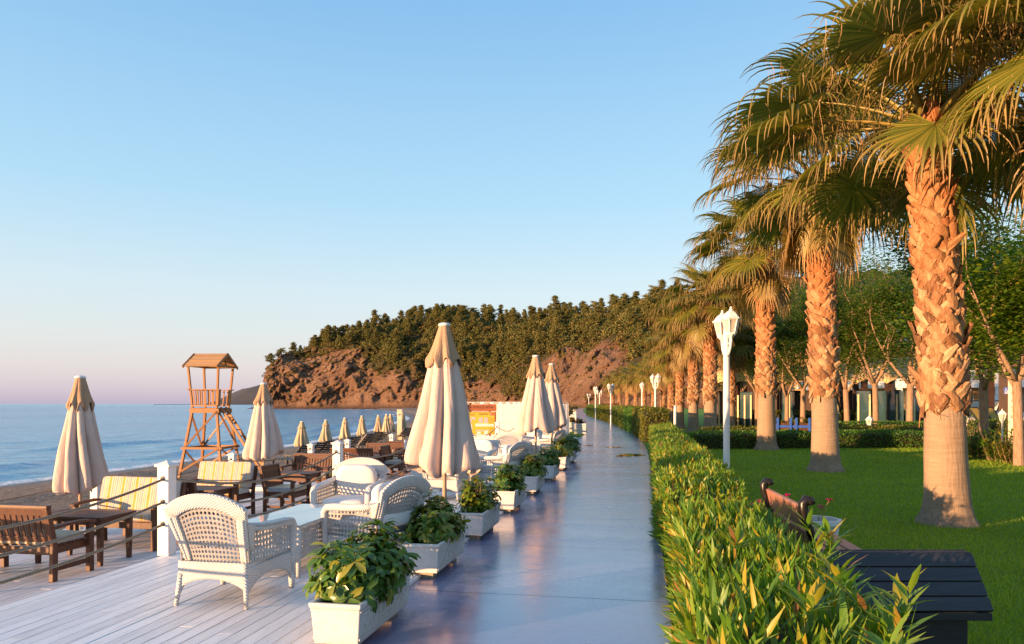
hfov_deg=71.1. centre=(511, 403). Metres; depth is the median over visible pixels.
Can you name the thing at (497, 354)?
pine tree
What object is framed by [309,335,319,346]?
pine tree
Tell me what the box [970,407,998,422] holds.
sling lounger
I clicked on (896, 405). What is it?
glass partition
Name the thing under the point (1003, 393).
corner column
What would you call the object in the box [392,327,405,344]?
pine tree
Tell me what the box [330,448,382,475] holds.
hardwood bench
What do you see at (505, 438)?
wicker armchair
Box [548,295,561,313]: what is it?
pine tree
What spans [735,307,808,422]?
shade tree
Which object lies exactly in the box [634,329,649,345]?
pine tree
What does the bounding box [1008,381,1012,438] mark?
rule post
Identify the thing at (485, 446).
wicker armchair
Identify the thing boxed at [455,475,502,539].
planter
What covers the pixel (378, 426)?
beach parasol
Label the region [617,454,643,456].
puddle
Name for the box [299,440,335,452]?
beach lounger
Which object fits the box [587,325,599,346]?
pine tree
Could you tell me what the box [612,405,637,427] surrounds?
clipped hedge
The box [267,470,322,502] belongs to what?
hardwood table
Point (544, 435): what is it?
wicker armchair
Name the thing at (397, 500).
wicker armchair
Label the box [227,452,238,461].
rope post
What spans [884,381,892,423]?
pavilion column
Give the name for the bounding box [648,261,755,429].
fan palm
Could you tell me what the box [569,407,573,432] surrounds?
white fence
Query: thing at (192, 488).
hardwood bench
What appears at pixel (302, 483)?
hardwood bench
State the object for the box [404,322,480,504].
closed parasol
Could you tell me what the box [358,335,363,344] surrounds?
pine tree
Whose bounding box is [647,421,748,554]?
hedge
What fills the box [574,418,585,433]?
slatted planter
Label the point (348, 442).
rope post
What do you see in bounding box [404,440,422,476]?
wicker armchair
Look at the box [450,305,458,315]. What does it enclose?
pine tree
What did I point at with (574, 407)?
white fence
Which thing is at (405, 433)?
beach lounger
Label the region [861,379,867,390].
pavilion column
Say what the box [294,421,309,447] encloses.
beach parasol
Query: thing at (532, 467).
planter
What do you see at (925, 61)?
fan palm
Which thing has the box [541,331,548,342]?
pine tree
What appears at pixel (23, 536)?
hardwood bench
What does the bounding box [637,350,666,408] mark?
fan palm
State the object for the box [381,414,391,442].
beach parasol
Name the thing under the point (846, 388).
shade tree
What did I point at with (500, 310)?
pine tree
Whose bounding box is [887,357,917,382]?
awning
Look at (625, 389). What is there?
fan palm
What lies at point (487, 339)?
pine tree
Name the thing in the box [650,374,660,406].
lamp post
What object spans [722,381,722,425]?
pavilion column
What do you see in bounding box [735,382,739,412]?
pavilion column
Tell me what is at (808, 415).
hedge
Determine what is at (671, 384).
fan palm
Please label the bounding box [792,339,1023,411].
hotel building
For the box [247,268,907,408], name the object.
hill
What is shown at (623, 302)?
pine tree
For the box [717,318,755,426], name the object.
fan palm
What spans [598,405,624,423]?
clipped hedge
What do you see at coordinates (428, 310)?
pine tree
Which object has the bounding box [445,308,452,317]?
pine tree
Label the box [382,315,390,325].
pine tree
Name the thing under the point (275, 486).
hardwood bench
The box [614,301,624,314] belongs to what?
pine tree
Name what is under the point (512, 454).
wicker armchair
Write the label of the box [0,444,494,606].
deck
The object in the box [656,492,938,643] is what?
hedge
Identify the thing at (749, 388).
pavilion column
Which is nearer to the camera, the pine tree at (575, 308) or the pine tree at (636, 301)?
the pine tree at (636, 301)
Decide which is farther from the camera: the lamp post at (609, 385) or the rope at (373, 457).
the lamp post at (609, 385)
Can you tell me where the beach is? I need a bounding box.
[0,408,488,529]
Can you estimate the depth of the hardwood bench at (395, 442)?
21.63 m
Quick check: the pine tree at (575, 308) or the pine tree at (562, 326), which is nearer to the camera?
the pine tree at (562, 326)
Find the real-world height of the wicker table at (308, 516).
0.501 m
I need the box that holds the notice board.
[468,403,496,435]
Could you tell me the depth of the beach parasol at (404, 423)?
48.87 m
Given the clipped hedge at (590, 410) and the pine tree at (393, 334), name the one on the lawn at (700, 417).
the clipped hedge at (590, 410)
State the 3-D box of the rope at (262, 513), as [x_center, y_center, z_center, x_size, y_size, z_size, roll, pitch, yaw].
[-3.350,1.395,9.962,0.029,0.229,4.425,0,0,10]
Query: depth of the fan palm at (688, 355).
43.23 m
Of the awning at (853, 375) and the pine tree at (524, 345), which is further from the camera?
the pine tree at (524, 345)
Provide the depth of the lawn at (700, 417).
11.76 m
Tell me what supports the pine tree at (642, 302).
on the hill
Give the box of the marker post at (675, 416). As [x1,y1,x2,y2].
[674,405,676,426]
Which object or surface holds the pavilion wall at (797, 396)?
on the lawn at (700, 417)
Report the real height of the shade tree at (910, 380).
11.048 m
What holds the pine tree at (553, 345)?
on the hill
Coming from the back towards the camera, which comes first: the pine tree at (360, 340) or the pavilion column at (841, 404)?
the pine tree at (360, 340)
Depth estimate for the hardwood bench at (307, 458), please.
16.12 m
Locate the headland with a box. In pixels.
[154,385,259,404]
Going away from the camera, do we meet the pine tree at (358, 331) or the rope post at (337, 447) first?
the rope post at (337, 447)
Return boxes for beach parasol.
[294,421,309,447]
[318,420,332,452]
[339,418,350,439]
[357,416,367,435]
[373,415,381,440]
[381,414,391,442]
[389,414,395,432]
[403,412,406,430]
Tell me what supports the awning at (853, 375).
attached to the pavilion column at (841, 404)
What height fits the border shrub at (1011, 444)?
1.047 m
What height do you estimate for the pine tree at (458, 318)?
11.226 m
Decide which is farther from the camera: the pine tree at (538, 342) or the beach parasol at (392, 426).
the pine tree at (538, 342)
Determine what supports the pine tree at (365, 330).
on the hill
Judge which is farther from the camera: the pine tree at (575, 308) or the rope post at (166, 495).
the pine tree at (575, 308)
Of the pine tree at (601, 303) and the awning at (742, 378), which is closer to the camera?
the awning at (742, 378)
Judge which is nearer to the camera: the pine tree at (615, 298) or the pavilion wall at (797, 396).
the pavilion wall at (797, 396)
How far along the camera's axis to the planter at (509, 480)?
11.20 m
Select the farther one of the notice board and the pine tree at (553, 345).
the pine tree at (553, 345)
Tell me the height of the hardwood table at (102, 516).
0.602 m
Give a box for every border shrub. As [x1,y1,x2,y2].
[966,407,978,438]
[967,426,1004,451]
[967,429,999,458]
[975,428,1012,460]
[992,436,1012,462]
[1004,434,1012,460]
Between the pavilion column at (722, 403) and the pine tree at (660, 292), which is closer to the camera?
the pavilion column at (722, 403)
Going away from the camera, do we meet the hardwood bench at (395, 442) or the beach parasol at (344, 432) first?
the hardwood bench at (395, 442)
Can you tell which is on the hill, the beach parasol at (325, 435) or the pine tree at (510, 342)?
the pine tree at (510, 342)
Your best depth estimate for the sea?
86.22 m
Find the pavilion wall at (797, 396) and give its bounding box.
[717,390,900,423]
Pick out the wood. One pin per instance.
(575, 319)
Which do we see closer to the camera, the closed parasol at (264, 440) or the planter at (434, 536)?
the planter at (434, 536)
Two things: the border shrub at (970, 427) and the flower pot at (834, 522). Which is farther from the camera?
the border shrub at (970, 427)
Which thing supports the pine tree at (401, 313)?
on the hill
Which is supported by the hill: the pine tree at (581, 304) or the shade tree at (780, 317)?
the pine tree at (581, 304)
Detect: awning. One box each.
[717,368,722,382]
[736,364,754,383]
[783,365,809,383]
[840,364,857,383]
[856,363,887,383]
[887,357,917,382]
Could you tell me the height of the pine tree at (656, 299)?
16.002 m
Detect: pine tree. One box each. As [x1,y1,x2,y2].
[265,353,275,362]
[275,347,285,357]
[288,342,297,350]
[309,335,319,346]
[319,329,326,341]
[322,325,336,338]
[324,335,331,342]
[332,325,337,337]
[334,325,347,336]
[344,332,354,343]
[345,327,362,338]
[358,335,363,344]
[360,322,372,340]
[368,315,382,325]
[369,309,379,322]
[369,323,375,334]
[369,329,380,341]
[378,332,389,342]
[381,313,386,323]
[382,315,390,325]
[384,338,392,352]
[386,329,401,343]
[391,338,402,360]
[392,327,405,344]
[397,310,404,319]
[401,330,407,344]
[404,318,414,334]
[405,309,414,315]
[411,305,417,318]
[416,305,424,316]
[421,347,430,358]
[424,308,430,315]
[424,312,429,320]
[425,316,434,327]
[430,304,441,319]
[439,303,447,314]
[440,310,449,323]
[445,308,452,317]
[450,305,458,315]
[454,311,464,322]
[457,340,468,355]
[458,308,466,315]
[459,305,469,313]
[466,350,473,359]
[468,307,479,318]
[468,312,477,327]
[474,325,481,334]
[475,350,485,358]
[480,304,487,316]
[481,310,492,320]
[483,306,497,317]
[483,333,490,347]
[491,347,501,362]
[495,314,505,324]
[496,304,503,317]
[497,336,506,349]
[503,309,509,320]
[504,338,515,354]
[508,307,517,322]
[513,332,528,349]
[515,348,529,366]
[520,338,529,351]
[521,322,527,333]
[522,312,528,322]
[523,330,529,341]
[526,314,537,331]
[527,306,535,318]
[528,307,536,315]
[533,333,546,357]
[535,307,542,320]
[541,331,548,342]
[544,305,551,318]
[547,326,560,339]
[547,334,557,350]
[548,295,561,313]
[550,317,563,335]
[551,310,561,326]
[559,303,573,321]
[559,324,569,333]
[573,305,579,313]
[576,301,587,311]
[579,331,586,343]
[580,304,591,312]
[581,324,589,336]
[587,314,598,331]
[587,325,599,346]
[590,300,598,307]
[590,306,604,313]
[592,312,604,323]
[595,316,601,326]
[597,298,607,311]
[606,312,616,324]
[607,294,614,309]
[608,295,619,310]
[613,299,627,312]
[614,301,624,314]
[623,311,637,327]
[626,337,636,349]
[629,298,640,309]
[632,291,639,298]
[634,293,651,311]
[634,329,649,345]
[636,322,643,331]
[638,297,655,328]
[639,332,651,347]
[647,285,658,295]
[651,296,662,316]
[656,279,667,295]
[657,290,664,297]
[673,279,681,285]
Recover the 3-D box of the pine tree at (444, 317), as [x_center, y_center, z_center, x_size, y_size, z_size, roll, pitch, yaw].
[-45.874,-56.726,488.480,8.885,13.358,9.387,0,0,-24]
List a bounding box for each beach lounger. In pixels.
[272,445,316,468]
[285,442,329,462]
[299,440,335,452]
[319,437,356,452]
[325,436,360,452]
[353,433,377,447]
[354,434,373,447]
[358,432,382,442]
[384,428,410,440]
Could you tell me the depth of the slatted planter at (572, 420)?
42.69 m
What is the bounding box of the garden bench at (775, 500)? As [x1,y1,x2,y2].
[760,477,862,549]
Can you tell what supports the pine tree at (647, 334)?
on the hill
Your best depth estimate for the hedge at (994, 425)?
30.20 m
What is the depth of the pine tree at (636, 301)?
389.85 m
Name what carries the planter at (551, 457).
on the deck at (133, 604)
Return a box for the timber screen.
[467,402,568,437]
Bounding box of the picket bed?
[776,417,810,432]
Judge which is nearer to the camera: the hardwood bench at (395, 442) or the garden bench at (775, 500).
the garden bench at (775, 500)
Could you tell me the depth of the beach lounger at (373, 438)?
37.74 m
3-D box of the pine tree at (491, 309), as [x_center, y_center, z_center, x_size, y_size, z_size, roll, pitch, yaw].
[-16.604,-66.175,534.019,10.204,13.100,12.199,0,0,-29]
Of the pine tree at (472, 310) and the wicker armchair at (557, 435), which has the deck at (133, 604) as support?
the wicker armchair at (557, 435)
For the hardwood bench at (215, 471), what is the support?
on the deck at (114, 558)
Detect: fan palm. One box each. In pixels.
[597,375,617,404]
[602,370,625,404]
[610,366,631,405]
[616,365,640,405]
[625,361,650,406]
[633,357,660,406]
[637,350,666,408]
[641,340,675,424]
[642,324,687,428]
[645,292,739,431]
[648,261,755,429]
[680,187,857,449]
[691,69,908,472]
[709,0,1023,528]
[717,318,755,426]
[838,0,1023,223]
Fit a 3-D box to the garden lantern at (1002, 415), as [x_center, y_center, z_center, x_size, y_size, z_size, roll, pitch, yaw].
[19.150,0.948,28.000,0.305,1.505,0.352,0,0,33]
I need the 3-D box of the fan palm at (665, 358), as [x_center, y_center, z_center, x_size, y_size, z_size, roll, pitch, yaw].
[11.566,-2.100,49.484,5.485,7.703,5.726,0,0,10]
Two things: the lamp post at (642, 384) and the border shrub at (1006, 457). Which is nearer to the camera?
the border shrub at (1006, 457)
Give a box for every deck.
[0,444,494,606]
[0,452,577,643]
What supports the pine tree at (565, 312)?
on the hill
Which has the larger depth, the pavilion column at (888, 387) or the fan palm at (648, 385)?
the fan palm at (648, 385)
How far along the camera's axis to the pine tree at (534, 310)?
518.31 m
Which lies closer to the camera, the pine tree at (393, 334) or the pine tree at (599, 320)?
the pine tree at (599, 320)
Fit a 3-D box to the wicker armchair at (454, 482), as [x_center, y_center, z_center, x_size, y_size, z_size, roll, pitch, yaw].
[-1.177,1.176,12.354,0.786,0.933,0.867,0,0,7]
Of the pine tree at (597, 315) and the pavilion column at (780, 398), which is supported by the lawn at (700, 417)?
the pavilion column at (780, 398)
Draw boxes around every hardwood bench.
[0,504,96,581]
[70,476,186,550]
[122,482,222,535]
[189,461,257,513]
[258,463,311,511]
[280,453,331,495]
[297,453,331,484]
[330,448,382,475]
[358,443,406,475]
[378,445,410,476]
[387,441,403,468]
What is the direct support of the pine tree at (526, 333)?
on the hill
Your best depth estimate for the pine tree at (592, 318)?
380.56 m
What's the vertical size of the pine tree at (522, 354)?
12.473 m
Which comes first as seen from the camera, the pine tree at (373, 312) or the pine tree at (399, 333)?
the pine tree at (399, 333)
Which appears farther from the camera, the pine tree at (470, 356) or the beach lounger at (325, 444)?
the pine tree at (470, 356)
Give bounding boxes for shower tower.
[393,409,402,439]
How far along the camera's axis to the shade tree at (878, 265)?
58.89 m
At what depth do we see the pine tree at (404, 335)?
483.51 m
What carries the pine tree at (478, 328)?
on the hill
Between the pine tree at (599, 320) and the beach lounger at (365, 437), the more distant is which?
the pine tree at (599, 320)
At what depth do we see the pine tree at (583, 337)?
366.60 m
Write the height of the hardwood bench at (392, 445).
0.864 m
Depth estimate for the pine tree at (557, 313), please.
420.14 m
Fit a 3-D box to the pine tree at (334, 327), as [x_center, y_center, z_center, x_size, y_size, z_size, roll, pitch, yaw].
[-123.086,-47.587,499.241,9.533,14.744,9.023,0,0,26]
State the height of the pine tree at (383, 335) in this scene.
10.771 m
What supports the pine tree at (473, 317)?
on the hill
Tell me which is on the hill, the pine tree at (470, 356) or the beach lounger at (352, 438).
the pine tree at (470, 356)
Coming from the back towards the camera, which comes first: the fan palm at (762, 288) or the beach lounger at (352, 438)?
the beach lounger at (352, 438)
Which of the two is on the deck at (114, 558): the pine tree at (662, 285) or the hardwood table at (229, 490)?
the hardwood table at (229, 490)
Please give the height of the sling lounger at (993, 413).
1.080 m
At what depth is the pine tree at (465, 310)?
538.28 m
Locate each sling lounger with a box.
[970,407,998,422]
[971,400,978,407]
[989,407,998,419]
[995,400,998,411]
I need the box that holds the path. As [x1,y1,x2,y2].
[362,408,671,643]
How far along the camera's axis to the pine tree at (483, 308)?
542.18 m
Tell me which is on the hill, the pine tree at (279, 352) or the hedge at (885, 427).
the pine tree at (279, 352)
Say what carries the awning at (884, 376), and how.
attached to the pavilion column at (864, 386)
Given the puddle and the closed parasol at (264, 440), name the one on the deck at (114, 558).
the closed parasol at (264, 440)
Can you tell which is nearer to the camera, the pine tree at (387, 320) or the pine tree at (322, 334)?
the pine tree at (322, 334)
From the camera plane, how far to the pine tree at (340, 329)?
496.77 m
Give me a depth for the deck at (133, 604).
5.66 m
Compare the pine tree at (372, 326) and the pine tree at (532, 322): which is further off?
the pine tree at (372, 326)
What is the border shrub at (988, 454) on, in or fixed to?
on the lawn at (700, 417)
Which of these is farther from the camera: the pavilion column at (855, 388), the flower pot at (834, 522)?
the pavilion column at (855, 388)
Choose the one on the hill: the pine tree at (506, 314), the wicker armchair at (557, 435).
the pine tree at (506, 314)
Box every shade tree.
[717,305,784,391]
[720,310,789,426]
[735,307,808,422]
[742,285,795,384]
[743,273,860,421]
[781,266,911,423]
[789,289,866,382]
[806,253,916,423]
[838,223,1010,423]
[854,240,913,389]
[867,201,1023,465]
[879,229,1023,450]
[899,200,1023,375]
[989,222,1023,362]
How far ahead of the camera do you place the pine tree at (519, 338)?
407.59 m
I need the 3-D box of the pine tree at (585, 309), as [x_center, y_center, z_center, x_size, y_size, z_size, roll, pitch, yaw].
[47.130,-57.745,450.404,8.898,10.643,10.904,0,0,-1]
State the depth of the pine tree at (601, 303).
451.89 m
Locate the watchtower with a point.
(218, 361)
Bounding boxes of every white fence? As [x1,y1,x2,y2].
[563,403,580,419]
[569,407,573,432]
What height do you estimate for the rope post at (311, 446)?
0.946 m
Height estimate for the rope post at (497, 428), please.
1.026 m
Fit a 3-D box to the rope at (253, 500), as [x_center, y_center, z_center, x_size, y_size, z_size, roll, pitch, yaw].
[-3.350,1.175,9.962,0.029,0.269,4.426,0,0,10]
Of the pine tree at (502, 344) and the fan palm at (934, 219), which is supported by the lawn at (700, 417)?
the fan palm at (934, 219)
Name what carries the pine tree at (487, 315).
on the hill
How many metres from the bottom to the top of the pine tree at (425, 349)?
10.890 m
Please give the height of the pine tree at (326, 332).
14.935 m
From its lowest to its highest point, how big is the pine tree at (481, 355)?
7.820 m
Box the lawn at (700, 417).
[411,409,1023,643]
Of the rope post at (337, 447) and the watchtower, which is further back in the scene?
the watchtower
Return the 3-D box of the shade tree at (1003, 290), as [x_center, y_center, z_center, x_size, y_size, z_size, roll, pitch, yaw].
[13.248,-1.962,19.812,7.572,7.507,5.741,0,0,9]
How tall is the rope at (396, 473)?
0.229 m
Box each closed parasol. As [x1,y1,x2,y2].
[52,375,108,533]
[242,382,283,490]
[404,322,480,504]
[515,355,554,453]
[541,363,566,446]
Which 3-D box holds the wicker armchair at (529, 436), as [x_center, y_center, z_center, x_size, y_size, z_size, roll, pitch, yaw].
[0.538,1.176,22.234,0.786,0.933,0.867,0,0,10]
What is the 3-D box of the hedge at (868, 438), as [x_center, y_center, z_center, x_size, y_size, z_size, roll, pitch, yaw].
[11.411,1.341,27.703,9.808,0.792,1.347,0,0,-6]
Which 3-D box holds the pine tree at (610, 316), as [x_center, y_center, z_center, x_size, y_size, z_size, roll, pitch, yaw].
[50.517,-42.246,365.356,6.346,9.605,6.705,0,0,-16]
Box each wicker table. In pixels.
[238,504,354,577]
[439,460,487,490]
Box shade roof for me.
[969,362,1023,408]
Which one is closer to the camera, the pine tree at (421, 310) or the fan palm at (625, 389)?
the fan palm at (625, 389)
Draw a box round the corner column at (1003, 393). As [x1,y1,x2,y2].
[999,370,1007,422]
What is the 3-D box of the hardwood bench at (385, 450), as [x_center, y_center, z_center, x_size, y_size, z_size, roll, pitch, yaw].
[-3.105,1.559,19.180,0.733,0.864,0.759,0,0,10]
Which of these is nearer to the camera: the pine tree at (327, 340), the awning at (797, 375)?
the awning at (797, 375)
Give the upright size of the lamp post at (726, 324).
3.313 m
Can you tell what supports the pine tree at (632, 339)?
on the hill
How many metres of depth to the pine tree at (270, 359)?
477.49 m
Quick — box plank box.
[784,550,993,643]
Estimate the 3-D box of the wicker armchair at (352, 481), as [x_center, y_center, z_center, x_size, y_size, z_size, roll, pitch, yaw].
[-2.032,1.176,9.082,0.786,0.933,0.867,0,0,6]
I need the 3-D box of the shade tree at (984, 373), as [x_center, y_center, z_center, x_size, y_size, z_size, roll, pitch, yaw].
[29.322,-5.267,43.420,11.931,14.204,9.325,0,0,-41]
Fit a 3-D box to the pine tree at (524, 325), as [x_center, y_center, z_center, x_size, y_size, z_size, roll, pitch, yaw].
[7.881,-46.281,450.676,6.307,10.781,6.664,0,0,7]
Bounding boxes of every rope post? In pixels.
[90,484,101,508]
[154,460,178,555]
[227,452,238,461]
[307,443,315,452]
[331,440,344,493]
[344,439,351,458]
[389,433,393,450]
[494,421,499,434]
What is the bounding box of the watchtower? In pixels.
[177,353,262,477]
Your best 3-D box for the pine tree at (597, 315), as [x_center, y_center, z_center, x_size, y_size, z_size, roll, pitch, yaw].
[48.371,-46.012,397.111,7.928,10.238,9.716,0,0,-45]
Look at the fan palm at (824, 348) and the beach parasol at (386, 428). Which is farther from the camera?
the beach parasol at (386, 428)
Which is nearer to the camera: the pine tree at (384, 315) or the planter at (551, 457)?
the planter at (551, 457)
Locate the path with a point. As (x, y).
(570, 553)
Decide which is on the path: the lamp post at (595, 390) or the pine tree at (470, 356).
the lamp post at (595, 390)
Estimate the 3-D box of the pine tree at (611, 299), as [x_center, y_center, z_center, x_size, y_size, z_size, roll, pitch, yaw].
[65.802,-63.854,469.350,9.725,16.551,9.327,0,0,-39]
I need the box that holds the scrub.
[261,284,755,403]
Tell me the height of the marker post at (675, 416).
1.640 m
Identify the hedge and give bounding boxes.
[586,404,605,418]
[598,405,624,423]
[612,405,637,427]
[632,405,670,441]
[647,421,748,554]
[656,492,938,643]
[684,428,923,448]
[696,424,923,433]
[735,409,904,426]
[838,420,923,428]
[967,418,1023,442]
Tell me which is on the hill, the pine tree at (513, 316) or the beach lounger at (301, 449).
the pine tree at (513, 316)
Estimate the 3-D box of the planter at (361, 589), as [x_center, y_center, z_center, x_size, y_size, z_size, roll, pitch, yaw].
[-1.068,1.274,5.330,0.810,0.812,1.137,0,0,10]
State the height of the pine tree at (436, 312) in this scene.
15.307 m
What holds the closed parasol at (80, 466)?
on the deck at (114, 558)
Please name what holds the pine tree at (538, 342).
on the hill
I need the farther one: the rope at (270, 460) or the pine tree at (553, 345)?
the pine tree at (553, 345)
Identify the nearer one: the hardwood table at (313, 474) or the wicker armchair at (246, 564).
the wicker armchair at (246, 564)
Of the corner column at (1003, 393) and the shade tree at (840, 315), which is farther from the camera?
the shade tree at (840, 315)
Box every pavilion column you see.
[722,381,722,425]
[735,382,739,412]
[747,381,752,409]
[779,384,784,413]
[839,380,843,413]
[852,383,858,414]
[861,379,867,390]
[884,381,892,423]
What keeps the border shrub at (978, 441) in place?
on the lawn at (700, 417)
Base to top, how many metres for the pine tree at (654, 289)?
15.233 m
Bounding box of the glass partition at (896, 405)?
[716,390,920,426]
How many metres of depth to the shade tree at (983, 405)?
22.63 m
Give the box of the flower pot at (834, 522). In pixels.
[750,493,841,546]
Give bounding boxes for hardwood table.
[34,508,135,565]
[182,485,235,522]
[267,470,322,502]
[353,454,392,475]
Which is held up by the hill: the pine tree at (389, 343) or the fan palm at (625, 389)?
the pine tree at (389, 343)
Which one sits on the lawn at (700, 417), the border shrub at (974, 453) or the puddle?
the border shrub at (974, 453)
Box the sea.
[0,404,409,485]
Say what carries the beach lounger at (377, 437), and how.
on the beach
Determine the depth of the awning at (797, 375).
50.59 m
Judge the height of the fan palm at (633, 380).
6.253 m
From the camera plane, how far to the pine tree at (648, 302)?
328.84 m
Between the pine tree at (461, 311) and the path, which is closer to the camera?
the path
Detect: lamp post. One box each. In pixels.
[593,386,597,418]
[607,384,614,424]
[640,382,644,405]
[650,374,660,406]
[712,307,740,468]
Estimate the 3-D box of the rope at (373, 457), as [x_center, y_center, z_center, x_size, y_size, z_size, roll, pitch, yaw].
[-2.546,0.925,14.324,0.029,0.269,4.456,0,0,10]
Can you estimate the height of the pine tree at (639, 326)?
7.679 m
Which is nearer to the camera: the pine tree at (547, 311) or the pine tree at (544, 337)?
the pine tree at (544, 337)
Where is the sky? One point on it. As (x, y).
(245, 180)
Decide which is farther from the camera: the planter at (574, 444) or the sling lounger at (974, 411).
the sling lounger at (974, 411)
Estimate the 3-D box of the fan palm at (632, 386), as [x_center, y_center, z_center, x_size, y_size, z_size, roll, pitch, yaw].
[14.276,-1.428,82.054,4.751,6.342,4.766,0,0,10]
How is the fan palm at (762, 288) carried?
on the lawn at (700, 417)
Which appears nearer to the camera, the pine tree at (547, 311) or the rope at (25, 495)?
the rope at (25, 495)
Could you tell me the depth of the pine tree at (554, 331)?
395.57 m
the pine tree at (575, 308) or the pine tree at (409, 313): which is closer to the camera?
the pine tree at (575, 308)
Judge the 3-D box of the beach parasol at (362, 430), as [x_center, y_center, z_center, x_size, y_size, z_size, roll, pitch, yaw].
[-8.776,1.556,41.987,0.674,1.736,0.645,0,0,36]
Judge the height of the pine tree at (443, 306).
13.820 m
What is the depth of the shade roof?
36.32 m
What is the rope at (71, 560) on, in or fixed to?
attached to the rope post at (166, 495)
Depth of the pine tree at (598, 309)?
414.29 m
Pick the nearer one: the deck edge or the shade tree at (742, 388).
the deck edge
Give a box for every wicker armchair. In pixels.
[163,493,296,609]
[310,457,387,537]
[321,475,430,552]
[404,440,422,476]
[422,471,469,501]
[474,435,499,480]
[476,441,530,480]
[495,431,525,460]
[523,429,542,455]
[529,429,565,454]
[541,431,553,442]
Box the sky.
[0,0,1023,403]
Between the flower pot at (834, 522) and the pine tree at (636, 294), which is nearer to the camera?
the flower pot at (834, 522)
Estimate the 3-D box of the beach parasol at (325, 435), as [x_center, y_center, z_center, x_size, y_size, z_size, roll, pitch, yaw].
[-8.961,1.588,34.489,0.674,1.651,0.645,0,0,-41]
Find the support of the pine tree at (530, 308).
on the hill
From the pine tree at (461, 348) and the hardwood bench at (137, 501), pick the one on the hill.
the pine tree at (461, 348)
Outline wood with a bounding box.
[289,282,732,385]
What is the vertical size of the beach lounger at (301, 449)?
0.879 m
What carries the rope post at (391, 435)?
on the deck at (114, 558)
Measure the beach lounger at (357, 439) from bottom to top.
0.879 m
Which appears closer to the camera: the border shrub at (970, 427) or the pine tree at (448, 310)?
the border shrub at (970, 427)
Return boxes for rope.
[0,478,162,529]
[0,489,51,501]
[0,501,162,556]
[0,523,162,584]
[176,452,336,483]
[176,459,230,474]
[226,484,330,520]
[236,468,333,502]
[237,449,309,461]
[343,448,404,457]
[377,468,407,480]
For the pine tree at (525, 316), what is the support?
on the hill
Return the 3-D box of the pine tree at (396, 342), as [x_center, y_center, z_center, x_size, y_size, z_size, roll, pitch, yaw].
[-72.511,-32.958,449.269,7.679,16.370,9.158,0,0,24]
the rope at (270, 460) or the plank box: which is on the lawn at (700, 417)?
the plank box
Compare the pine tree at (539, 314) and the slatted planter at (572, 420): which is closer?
the slatted planter at (572, 420)
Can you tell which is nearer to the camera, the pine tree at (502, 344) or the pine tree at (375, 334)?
the pine tree at (502, 344)
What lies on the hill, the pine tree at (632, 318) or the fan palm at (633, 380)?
the pine tree at (632, 318)
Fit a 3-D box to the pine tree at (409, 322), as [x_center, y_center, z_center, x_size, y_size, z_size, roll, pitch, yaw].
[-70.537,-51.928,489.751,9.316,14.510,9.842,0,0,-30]
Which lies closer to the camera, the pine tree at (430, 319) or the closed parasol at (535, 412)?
the closed parasol at (535, 412)
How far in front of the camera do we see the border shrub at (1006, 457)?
20.49 m
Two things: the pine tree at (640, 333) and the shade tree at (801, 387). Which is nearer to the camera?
the shade tree at (801, 387)
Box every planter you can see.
[302,518,421,643]
[399,490,470,577]
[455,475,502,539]
[492,461,527,512]
[518,453,548,494]
[537,445,562,480]
[551,437,573,469]
[564,432,580,462]
[570,417,575,431]
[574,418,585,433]
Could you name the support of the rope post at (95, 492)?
on the deck at (114, 558)
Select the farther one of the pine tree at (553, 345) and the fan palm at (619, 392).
the pine tree at (553, 345)
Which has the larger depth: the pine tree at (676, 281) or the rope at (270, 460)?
the pine tree at (676, 281)
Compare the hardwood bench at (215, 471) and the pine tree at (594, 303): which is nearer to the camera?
the hardwood bench at (215, 471)
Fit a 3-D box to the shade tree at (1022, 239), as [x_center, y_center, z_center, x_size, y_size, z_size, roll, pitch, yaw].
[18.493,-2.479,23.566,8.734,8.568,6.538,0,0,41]
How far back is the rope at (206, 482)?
9.40 m
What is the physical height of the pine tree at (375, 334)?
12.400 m
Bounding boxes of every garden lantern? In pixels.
[865,415,873,425]
[998,409,1005,444]
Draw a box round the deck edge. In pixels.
[409,453,578,586]
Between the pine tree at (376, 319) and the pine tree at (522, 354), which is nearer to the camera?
the pine tree at (522, 354)
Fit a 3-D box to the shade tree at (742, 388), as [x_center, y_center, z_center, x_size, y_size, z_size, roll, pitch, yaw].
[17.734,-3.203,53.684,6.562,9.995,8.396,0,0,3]
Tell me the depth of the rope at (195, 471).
14.00 m
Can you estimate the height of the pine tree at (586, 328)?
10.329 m
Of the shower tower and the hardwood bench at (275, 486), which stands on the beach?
the shower tower
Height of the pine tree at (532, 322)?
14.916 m
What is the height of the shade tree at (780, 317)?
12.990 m
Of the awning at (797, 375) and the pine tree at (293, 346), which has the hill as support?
the pine tree at (293, 346)

